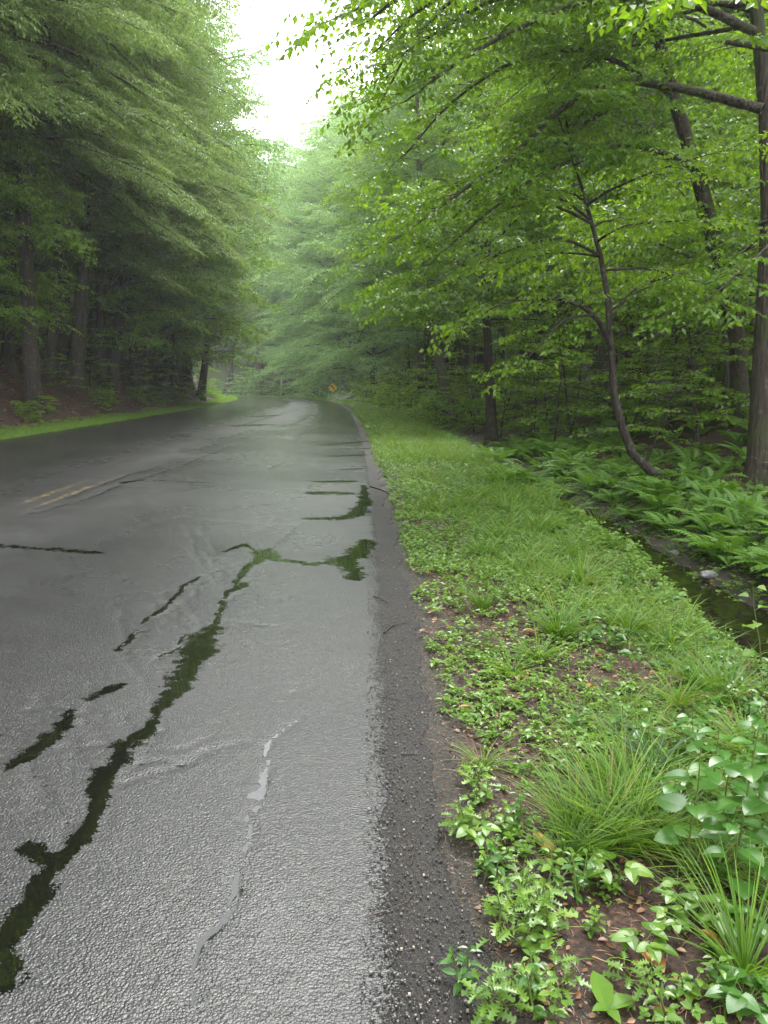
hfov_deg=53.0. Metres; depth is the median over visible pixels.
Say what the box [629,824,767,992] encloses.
grass tuft
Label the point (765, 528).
fern
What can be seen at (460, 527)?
grass tuft
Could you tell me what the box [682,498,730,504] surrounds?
fern
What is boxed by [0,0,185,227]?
hemlock tree
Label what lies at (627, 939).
bramble seedling
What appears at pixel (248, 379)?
leafy shrub
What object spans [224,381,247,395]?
leafy shrub
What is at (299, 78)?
sky
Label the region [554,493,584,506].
grass tuft
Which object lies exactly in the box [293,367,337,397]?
leafy shrub
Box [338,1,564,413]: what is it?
broadleaf tree
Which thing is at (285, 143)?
broadleaf tree
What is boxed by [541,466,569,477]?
fern
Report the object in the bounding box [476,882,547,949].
lacy weed
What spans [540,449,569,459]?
fern
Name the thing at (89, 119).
hemlock tree
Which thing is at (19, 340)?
leafy shrub
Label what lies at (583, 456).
fern
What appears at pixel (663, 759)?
grass tuft
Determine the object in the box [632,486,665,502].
fern
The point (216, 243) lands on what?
hemlock tree
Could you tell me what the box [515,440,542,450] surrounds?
fern
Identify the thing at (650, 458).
fern
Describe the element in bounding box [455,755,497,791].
lacy weed
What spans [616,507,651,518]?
fern
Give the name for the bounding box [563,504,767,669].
stream water
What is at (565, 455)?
fern
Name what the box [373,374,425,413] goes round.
leafy shrub
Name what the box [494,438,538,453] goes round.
fern
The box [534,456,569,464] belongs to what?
fern
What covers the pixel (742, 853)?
toothed herb
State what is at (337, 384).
leafy shrub
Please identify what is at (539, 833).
fallen leaf
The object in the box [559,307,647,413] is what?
maple sapling
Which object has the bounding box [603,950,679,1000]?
lacy weed
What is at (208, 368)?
maple sapling
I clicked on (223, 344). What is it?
broadleaf tree
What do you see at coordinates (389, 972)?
gravel
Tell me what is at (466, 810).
lacy weed
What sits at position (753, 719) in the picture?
toothed herb
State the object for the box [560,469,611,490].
fern
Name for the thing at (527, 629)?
fallen leaf
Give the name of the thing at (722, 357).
maple sapling
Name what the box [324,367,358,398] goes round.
leafy shrub
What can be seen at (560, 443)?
fern
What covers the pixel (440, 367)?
leaning hemlock
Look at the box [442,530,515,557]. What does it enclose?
grass tuft
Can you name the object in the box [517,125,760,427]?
grey tree
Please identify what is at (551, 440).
fern
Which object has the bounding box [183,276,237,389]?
hemlock tree
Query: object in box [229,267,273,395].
hemlock tree
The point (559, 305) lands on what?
broadleaf tree
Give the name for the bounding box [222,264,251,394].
hemlock tree
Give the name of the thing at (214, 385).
leafy shrub
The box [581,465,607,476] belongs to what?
fern
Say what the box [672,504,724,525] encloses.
fern
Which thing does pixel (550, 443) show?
fern
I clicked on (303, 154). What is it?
tree
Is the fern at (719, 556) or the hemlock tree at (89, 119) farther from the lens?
the hemlock tree at (89, 119)
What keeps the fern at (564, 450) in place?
on the ground at (586, 947)
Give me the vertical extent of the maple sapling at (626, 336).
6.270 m
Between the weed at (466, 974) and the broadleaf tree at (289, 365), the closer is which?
the weed at (466, 974)
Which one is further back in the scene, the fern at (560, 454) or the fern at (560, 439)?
the fern at (560, 439)
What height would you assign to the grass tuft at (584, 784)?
0.248 m
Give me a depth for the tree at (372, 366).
74.51 m
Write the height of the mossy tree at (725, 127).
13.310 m
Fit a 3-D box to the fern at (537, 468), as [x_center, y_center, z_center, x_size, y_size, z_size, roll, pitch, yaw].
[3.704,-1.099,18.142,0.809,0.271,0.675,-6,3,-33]
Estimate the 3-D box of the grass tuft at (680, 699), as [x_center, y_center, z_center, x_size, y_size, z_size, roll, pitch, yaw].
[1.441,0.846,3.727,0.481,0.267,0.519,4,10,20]
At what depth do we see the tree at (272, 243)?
48.91 m
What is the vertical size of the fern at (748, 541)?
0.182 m
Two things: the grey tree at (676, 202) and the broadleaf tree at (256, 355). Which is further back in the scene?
the broadleaf tree at (256, 355)
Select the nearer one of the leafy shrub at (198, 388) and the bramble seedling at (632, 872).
the bramble seedling at (632, 872)
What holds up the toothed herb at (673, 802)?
on the ground at (586, 947)
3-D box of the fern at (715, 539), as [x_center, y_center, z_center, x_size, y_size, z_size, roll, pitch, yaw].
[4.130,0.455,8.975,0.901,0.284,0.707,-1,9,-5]
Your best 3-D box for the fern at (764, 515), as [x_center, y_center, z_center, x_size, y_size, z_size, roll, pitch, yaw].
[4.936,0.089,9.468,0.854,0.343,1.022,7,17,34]
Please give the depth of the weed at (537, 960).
1.94 m
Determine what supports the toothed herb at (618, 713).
on the ground at (586, 947)
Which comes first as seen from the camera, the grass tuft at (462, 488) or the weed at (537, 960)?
the weed at (537, 960)
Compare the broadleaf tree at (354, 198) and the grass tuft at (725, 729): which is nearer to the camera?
the grass tuft at (725, 729)
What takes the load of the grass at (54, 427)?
on the ground at (586, 947)
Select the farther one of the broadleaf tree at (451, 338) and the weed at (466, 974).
the broadleaf tree at (451, 338)
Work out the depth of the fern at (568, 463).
16.67 m
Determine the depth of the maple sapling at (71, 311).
36.55 m
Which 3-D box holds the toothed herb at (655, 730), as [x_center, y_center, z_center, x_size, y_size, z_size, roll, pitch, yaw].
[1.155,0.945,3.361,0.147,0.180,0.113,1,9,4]
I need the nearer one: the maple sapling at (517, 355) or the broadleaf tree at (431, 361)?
the maple sapling at (517, 355)
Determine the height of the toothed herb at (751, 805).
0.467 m
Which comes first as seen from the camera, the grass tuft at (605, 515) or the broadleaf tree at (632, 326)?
the grass tuft at (605, 515)
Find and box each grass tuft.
[433,517,473,535]
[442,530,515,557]
[446,735,520,782]
[450,479,499,497]
[450,574,511,610]
[475,640,556,681]
[486,492,542,513]
[491,622,579,667]
[496,730,667,832]
[498,776,631,865]
[503,506,575,533]
[512,769,696,877]
[513,588,607,638]
[516,731,673,825]
[522,729,690,838]
[533,543,629,587]
[534,523,601,559]
[546,696,709,796]
[550,755,737,874]
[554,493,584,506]
[556,734,738,843]
[578,590,682,636]
[580,754,741,857]
[581,499,624,521]
[587,700,696,780]
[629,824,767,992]
[630,610,715,653]
[637,653,729,711]
[644,785,766,908]
[650,641,749,690]
[672,635,767,703]
[674,693,767,756]
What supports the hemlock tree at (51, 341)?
on the ground at (586, 947)
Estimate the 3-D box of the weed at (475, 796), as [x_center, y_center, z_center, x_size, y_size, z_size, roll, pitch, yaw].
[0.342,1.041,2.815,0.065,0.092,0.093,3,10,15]
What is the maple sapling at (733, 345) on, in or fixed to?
on the ground at (586, 947)
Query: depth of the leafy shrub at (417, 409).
30.95 m
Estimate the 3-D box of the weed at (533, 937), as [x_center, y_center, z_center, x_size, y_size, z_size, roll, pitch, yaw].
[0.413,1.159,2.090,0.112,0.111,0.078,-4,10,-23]
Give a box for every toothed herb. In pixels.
[568,699,591,727]
[610,696,635,727]
[633,708,667,737]
[646,780,693,827]
[654,740,726,876]
[674,708,719,751]
[688,727,733,800]
[699,724,767,877]
[699,755,755,847]
[702,819,764,899]
[733,741,767,827]
[734,759,767,879]
[736,718,767,782]
[740,701,767,740]
[745,700,767,787]
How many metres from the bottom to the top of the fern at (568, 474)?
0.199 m
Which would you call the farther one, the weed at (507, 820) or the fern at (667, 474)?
the fern at (667, 474)
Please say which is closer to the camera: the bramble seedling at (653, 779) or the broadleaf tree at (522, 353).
the bramble seedling at (653, 779)
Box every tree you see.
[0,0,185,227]
[0,0,201,374]
[0,0,217,369]
[0,0,217,377]
[0,0,225,394]
[0,0,247,413]
[0,0,297,397]
[0,2,100,346]
[0,18,111,257]
[0,29,158,334]
[0,110,193,393]
[0,192,38,241]
[3,197,206,330]
[4,0,295,396]
[17,160,202,378]
[34,1,276,397]
[47,0,293,387]
[77,187,208,369]
[88,130,244,383]
[89,21,289,399]
[104,27,278,398]
[167,7,304,364]
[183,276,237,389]
[196,251,271,401]
[216,158,282,367]
[217,197,293,366]
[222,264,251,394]
[228,130,300,341]
[229,160,354,384]
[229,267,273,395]
[234,175,363,377]
[240,139,391,378]
[240,168,354,384]
[241,160,296,369]
[249,162,400,397]
[254,94,428,389]
[257,163,363,377]
[259,0,767,486]
[260,194,346,395]
[267,102,394,391]
[271,126,449,401]
[272,79,372,363]
[275,125,318,307]
[307,92,531,394]
[315,41,518,403]
[316,0,767,429]
[318,1,542,407]
[322,59,504,402]
[325,135,411,403]
[329,153,451,352]
[333,217,480,367]
[335,142,540,373]
[337,122,634,446]
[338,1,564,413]
[342,142,442,396]
[349,36,552,394]
[351,35,526,354]
[360,308,451,386]
[394,292,545,390]
[410,34,574,362]
[424,45,578,392]
[435,2,767,385]
[440,24,715,417]
[449,236,524,386]
[494,1,617,362]
[496,293,508,367]
[497,1,591,370]
[502,1,765,403]
[513,262,617,311]
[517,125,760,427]
[519,302,525,359]
[535,247,577,342]
[539,246,573,347]
[545,93,759,370]
[545,273,611,310]
[547,0,767,368]
[557,8,767,261]
[559,16,756,341]
[599,100,756,331]
[678,0,765,339]
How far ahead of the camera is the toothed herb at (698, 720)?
3.19 m
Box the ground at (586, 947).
[0,253,767,1023]
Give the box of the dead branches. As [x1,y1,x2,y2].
[332,386,359,399]
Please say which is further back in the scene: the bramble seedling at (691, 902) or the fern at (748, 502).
the fern at (748, 502)
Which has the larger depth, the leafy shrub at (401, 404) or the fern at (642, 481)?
the leafy shrub at (401, 404)
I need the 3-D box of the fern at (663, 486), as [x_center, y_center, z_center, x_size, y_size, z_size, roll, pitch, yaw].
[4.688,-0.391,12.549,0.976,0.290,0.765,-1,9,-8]
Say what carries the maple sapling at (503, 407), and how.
on the ground at (586, 947)
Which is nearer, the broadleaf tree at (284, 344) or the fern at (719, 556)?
the fern at (719, 556)
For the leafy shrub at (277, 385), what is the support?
on the ground at (586, 947)
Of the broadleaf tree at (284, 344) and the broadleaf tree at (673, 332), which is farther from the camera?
the broadleaf tree at (284, 344)
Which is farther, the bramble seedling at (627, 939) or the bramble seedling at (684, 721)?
the bramble seedling at (684, 721)
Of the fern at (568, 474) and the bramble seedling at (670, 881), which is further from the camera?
the fern at (568, 474)
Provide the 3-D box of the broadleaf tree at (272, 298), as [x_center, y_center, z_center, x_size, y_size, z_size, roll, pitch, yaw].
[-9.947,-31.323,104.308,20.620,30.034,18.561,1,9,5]
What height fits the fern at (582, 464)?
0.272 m
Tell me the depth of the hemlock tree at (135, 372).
36.79 m
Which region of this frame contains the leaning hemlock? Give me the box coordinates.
[287,59,519,430]
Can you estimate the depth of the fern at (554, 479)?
16.12 m
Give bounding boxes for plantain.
[590,971,634,1023]
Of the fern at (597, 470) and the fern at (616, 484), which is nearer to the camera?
the fern at (616, 484)
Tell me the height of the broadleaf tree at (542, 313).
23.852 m
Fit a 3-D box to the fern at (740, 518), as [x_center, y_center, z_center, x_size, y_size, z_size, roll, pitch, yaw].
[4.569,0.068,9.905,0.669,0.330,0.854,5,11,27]
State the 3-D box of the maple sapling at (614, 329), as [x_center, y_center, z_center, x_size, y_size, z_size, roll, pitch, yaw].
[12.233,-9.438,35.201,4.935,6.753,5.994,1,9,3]
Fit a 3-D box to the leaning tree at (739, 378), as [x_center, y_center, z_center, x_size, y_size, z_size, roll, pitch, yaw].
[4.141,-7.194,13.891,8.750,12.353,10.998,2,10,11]
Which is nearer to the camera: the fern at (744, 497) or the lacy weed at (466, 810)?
the lacy weed at (466, 810)
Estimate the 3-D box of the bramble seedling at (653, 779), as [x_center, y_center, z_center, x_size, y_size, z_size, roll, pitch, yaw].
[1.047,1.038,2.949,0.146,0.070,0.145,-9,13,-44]
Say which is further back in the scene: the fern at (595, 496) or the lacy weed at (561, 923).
the fern at (595, 496)
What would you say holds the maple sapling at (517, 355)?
on the ground at (586, 947)
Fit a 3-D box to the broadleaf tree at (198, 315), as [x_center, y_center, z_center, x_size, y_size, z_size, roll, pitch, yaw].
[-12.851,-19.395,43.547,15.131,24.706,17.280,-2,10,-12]
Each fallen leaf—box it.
[521,628,534,632]
[533,831,559,853]
[642,952,665,972]
[695,928,723,947]
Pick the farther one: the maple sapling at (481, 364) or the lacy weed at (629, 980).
the maple sapling at (481, 364)
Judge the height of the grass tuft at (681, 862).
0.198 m
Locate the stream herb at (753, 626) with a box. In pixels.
[738,585,767,673]
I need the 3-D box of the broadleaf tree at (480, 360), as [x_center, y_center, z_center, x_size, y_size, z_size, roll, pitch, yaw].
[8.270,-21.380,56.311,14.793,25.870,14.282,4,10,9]
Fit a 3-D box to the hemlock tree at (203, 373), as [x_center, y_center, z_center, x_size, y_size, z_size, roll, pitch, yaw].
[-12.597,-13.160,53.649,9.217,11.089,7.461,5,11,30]
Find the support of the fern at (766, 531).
on the ground at (586, 947)
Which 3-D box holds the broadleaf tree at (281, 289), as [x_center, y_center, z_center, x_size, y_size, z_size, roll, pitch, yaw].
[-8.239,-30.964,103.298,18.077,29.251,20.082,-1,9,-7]
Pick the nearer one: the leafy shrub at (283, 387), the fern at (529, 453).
the fern at (529, 453)
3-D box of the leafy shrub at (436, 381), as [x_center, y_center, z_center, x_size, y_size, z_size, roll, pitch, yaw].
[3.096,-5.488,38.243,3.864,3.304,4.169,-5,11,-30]
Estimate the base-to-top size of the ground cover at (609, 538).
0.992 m
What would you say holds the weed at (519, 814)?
on the ground at (586, 947)
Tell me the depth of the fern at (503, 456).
15.08 m
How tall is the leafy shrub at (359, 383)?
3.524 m
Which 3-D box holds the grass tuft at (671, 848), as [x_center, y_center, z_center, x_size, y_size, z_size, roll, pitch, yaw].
[0.942,1.021,2.554,0.481,0.267,0.519,-8,12,-41]
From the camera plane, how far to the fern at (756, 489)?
12.57 m
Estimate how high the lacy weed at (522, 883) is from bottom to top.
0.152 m
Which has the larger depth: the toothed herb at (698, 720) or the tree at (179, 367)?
the tree at (179, 367)
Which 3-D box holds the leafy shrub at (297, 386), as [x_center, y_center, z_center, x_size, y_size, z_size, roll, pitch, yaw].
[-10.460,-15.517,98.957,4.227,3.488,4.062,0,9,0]
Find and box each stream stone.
[667,550,680,555]
[700,570,718,578]
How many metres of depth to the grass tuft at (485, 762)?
3.11 m
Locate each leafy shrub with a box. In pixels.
[0,306,41,349]
[9,400,48,424]
[31,395,59,411]
[85,369,118,396]
[89,390,119,413]
[125,386,149,405]
[186,380,207,399]
[206,379,221,399]
[207,379,230,394]
[224,373,259,395]
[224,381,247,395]
[239,367,283,396]
[251,376,280,395]
[276,376,300,396]
[290,378,310,396]
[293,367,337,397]
[311,372,346,397]
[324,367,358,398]
[327,374,363,401]
[332,367,369,398]
[342,377,375,401]
[348,380,381,402]
[359,381,396,405]
[370,392,397,409]
[371,366,416,408]
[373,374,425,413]
[378,387,416,416]
[385,388,431,418]
[397,361,460,413]
[408,368,482,421]
[411,397,466,434]
[413,388,471,429]
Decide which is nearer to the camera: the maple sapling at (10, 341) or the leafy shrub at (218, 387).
the maple sapling at (10, 341)
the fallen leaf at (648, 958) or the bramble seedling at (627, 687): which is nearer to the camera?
the fallen leaf at (648, 958)
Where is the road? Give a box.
[0,396,501,1023]
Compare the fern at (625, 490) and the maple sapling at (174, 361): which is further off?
the maple sapling at (174, 361)
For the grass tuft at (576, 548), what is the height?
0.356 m
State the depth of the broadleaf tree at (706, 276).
38.60 m
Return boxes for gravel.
[359,545,603,1023]
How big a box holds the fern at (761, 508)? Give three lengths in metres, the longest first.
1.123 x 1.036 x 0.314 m
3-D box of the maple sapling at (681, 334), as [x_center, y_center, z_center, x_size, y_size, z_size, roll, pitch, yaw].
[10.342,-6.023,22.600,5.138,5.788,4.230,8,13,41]
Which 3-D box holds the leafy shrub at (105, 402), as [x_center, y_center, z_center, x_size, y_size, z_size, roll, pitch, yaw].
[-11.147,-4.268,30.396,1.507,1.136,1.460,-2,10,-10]
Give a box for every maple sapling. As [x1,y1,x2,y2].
[0,241,73,335]
[0,295,45,372]
[16,264,88,344]
[39,350,89,395]
[43,283,90,341]
[64,326,126,387]
[168,337,201,381]
[196,342,218,371]
[420,316,510,414]
[437,365,504,431]
[440,322,530,428]
[461,333,556,410]
[474,369,545,435]
[495,333,580,418]
[495,359,581,433]
[497,306,573,407]
[498,294,631,439]
[498,314,578,401]
[513,291,645,425]
[514,343,621,440]
[555,259,677,385]
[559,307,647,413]
[565,348,707,447]
[579,367,734,460]
[601,296,724,426]
[613,253,702,347]
[614,302,750,442]
[625,192,756,388]
[626,290,752,394]
[635,236,757,377]
[650,242,757,371]
[678,219,759,430]
[680,183,756,322]
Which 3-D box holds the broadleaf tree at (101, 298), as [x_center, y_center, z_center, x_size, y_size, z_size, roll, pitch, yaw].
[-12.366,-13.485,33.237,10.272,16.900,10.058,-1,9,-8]
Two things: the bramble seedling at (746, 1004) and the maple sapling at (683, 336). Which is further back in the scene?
the maple sapling at (683, 336)
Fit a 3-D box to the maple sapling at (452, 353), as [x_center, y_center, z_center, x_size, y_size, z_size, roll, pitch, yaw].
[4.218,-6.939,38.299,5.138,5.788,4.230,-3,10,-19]
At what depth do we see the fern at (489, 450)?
15.27 m
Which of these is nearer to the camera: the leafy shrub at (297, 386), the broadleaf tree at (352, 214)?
the broadleaf tree at (352, 214)
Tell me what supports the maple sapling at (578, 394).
on the ground at (586, 947)
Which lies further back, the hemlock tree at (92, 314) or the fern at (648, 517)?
the hemlock tree at (92, 314)
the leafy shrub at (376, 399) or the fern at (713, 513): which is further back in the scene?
the leafy shrub at (376, 399)
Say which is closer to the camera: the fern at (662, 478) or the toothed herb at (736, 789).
the toothed herb at (736, 789)
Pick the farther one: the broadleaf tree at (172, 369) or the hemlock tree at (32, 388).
the broadleaf tree at (172, 369)
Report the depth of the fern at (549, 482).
11.96 m
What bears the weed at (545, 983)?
on the ground at (586, 947)
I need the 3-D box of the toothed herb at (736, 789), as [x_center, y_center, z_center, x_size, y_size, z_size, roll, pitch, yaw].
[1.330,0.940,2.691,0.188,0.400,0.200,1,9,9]
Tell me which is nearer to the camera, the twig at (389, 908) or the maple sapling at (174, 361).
the twig at (389, 908)
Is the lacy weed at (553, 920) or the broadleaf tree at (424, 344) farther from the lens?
the broadleaf tree at (424, 344)
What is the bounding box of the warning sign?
[328,383,336,391]
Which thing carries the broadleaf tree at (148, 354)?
on the ground at (586, 947)
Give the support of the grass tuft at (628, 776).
on the ground at (586, 947)
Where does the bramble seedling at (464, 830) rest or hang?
on the ground at (586, 947)
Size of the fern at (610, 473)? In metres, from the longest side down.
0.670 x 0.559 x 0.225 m
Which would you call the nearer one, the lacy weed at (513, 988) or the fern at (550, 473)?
the lacy weed at (513, 988)
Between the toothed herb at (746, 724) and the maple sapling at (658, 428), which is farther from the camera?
the maple sapling at (658, 428)
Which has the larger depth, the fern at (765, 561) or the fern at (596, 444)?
the fern at (596, 444)
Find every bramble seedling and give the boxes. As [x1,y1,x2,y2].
[455,813,501,846]
[504,698,521,708]
[521,727,544,740]
[576,736,601,752]
[583,849,653,887]
[608,922,678,963]
[617,681,638,692]
[638,769,674,789]
[650,904,689,933]
[652,877,704,904]
[671,718,703,734]
[678,893,734,937]
[705,962,767,1023]
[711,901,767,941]
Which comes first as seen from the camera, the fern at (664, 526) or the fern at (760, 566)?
the fern at (760, 566)
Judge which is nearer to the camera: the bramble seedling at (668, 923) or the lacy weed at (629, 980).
the lacy weed at (629, 980)
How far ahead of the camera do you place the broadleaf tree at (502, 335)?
66.32 m
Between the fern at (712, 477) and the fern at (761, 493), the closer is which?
the fern at (761, 493)
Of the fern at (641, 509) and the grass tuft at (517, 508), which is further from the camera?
the fern at (641, 509)
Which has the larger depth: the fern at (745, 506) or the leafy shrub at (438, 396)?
the leafy shrub at (438, 396)
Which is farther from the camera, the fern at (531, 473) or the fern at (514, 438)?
the fern at (514, 438)
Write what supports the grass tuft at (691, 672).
on the ground at (586, 947)
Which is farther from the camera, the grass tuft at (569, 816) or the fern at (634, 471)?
the fern at (634, 471)
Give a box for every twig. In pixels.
[367,891,414,916]
[383,621,407,632]
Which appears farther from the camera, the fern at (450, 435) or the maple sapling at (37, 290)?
the maple sapling at (37, 290)
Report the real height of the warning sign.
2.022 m
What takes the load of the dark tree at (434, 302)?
on the ground at (586, 947)
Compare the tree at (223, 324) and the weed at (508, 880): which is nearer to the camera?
the weed at (508, 880)
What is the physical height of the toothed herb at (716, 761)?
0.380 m
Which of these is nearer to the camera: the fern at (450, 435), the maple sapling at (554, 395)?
the fern at (450, 435)
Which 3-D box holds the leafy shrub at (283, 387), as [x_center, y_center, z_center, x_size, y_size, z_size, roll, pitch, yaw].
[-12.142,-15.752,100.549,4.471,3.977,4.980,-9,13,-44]
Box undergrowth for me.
[429,311,767,497]
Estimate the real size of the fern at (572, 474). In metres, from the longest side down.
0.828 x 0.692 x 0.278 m
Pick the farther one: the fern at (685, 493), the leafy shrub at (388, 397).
the leafy shrub at (388, 397)
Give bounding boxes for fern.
[439,433,468,441]
[469,444,523,463]
[477,448,514,464]
[478,464,543,482]
[487,441,518,448]
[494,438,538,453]
[500,468,554,483]
[503,434,525,442]
[512,466,540,475]
[514,441,554,455]
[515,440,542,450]
[515,446,539,456]
[515,477,562,487]
[523,454,542,464]
[527,460,546,469]
[531,438,570,447]
[532,438,575,451]
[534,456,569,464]
[536,453,560,464]
[538,437,569,444]
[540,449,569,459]
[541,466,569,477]
[543,443,581,453]
[544,458,574,473]
[545,438,572,446]
[546,448,577,459]
[546,473,573,482]
[549,482,582,496]
[554,451,593,464]
[554,472,580,483]
[557,459,582,465]
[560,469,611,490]
[562,472,579,478]
[565,458,617,474]
[565,502,594,511]
[569,444,603,457]
[570,461,601,469]
[572,444,606,453]
[572,451,595,460]
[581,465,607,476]
[584,457,606,465]
[584,477,617,488]
[585,439,611,450]
[585,489,623,501]
[590,469,618,479]
[591,470,624,487]
[592,457,646,469]
[597,488,628,497]
[598,464,625,478]
[599,490,635,502]
[601,496,622,504]
[604,478,629,490]
[605,450,632,463]
[608,461,639,476]
[608,463,656,480]
[609,504,640,519]
[610,482,639,497]
[612,467,641,478]
[615,484,653,495]
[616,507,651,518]
[618,466,646,475]
[619,476,694,499]
[619,487,690,509]
[623,466,684,482]
[623,474,694,496]
[631,483,673,496]
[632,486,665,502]
[632,502,654,514]
[632,509,675,523]
[633,471,688,478]
[636,492,684,513]
[637,511,702,531]
[640,499,690,511]
[642,453,664,462]
[643,477,699,491]
[659,513,694,532]
[660,469,706,478]
[661,476,711,498]
[666,500,715,517]
[666,529,743,546]
[667,454,693,461]
[670,536,764,559]
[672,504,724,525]
[680,512,743,529]
[681,515,740,538]
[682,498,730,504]
[685,465,747,482]
[685,499,747,517]
[687,480,728,501]
[689,482,754,497]
[689,489,738,506]
[692,538,745,564]
[698,510,734,516]
[698,534,748,559]
[699,479,739,485]
[703,488,767,518]
[709,503,767,529]
[713,528,744,540]
[724,501,767,523]
[725,551,767,575]
[727,538,767,563]
[729,494,767,502]
[733,491,766,507]
[733,525,767,535]
[739,536,764,545]
[745,484,764,492]
[749,505,767,521]
[749,546,767,563]
[751,509,767,519]
[751,520,767,533]
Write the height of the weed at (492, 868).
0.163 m
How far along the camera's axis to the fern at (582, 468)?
15.82 m
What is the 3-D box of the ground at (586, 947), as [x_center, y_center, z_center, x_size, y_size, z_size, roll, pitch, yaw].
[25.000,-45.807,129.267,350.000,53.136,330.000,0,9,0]
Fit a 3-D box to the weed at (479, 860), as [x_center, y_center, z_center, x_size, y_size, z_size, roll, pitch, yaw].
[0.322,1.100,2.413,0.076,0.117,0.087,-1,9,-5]
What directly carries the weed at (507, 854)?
on the ground at (586, 947)
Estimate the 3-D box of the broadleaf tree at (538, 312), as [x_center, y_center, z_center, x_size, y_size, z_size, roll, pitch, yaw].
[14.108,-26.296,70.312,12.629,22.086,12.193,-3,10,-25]
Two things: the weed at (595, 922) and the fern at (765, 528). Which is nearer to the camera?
the weed at (595, 922)
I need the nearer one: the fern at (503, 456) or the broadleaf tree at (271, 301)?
the fern at (503, 456)
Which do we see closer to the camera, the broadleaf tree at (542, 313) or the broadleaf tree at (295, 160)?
the broadleaf tree at (542, 313)
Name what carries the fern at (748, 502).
on the ground at (586, 947)
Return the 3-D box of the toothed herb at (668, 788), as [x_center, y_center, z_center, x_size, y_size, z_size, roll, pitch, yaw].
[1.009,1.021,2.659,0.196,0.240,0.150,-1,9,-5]
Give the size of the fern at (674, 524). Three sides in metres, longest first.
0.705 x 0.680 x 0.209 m
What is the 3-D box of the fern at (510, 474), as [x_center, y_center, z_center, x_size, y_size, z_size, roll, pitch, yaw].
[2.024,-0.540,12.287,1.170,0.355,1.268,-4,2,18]
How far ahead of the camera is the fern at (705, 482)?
12.72 m
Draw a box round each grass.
[0,385,353,439]
[318,398,767,1021]
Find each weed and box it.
[438,794,482,835]
[439,943,482,996]
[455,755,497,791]
[460,964,516,1023]
[467,782,486,805]
[472,838,513,886]
[473,845,492,876]
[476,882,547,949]
[476,960,540,1019]
[484,881,568,935]
[488,875,514,907]
[491,843,514,868]
[493,799,518,835]
[497,857,541,915]
[508,785,534,832]
[512,877,561,911]
[512,949,546,1020]
[513,944,547,998]
[515,919,554,953]
[515,970,553,1000]
[518,886,577,948]
[527,848,582,901]
[532,938,591,1000]
[532,979,573,1023]
[548,838,584,873]
[560,848,596,906]
[581,905,605,938]
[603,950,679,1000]
[635,974,679,1022]
[665,967,704,1001]
[697,945,742,1002]
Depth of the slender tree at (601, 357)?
27.01 m
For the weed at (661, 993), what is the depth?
1.88 m
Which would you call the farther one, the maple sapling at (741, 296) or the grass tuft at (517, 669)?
the maple sapling at (741, 296)
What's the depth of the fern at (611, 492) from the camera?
13.25 m
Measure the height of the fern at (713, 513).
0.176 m
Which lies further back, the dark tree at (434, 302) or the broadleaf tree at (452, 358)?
the broadleaf tree at (452, 358)
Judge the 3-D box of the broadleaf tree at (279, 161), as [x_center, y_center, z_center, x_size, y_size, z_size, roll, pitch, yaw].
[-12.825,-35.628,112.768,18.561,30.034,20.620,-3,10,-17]
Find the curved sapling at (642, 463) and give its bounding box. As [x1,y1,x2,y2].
[408,51,767,481]
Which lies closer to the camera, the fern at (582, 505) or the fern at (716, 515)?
the fern at (716, 515)
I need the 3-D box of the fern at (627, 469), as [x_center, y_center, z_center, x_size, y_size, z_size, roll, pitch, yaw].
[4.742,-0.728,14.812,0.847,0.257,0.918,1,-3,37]
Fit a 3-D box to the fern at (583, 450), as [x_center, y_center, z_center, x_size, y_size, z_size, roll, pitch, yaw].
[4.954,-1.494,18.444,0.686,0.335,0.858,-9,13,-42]
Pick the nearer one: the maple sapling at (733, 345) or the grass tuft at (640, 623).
the grass tuft at (640, 623)
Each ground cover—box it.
[343,402,767,1023]
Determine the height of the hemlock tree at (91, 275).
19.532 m
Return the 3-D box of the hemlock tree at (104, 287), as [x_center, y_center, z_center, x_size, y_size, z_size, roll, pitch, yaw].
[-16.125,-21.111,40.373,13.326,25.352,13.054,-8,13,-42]
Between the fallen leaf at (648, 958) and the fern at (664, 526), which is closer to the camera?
the fallen leaf at (648, 958)
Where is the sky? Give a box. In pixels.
[192,0,515,169]
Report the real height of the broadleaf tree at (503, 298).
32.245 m
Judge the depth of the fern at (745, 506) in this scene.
10.13 m
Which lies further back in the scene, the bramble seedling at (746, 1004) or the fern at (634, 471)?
the fern at (634, 471)
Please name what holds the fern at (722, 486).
on the ground at (586, 947)
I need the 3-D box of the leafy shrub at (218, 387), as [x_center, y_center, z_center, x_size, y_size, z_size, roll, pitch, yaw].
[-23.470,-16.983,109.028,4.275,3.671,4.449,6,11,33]
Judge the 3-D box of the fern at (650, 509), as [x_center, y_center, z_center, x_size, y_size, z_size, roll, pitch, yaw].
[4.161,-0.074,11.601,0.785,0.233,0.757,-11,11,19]
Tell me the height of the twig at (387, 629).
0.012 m
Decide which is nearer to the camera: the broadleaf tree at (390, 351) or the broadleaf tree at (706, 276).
the broadleaf tree at (706, 276)
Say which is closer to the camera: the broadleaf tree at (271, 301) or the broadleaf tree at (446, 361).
the broadleaf tree at (446, 361)
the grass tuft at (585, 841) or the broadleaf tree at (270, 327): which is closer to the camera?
the grass tuft at (585, 841)
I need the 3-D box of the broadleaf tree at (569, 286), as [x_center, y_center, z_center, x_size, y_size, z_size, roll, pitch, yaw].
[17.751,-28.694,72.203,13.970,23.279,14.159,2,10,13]
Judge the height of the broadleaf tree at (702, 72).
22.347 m

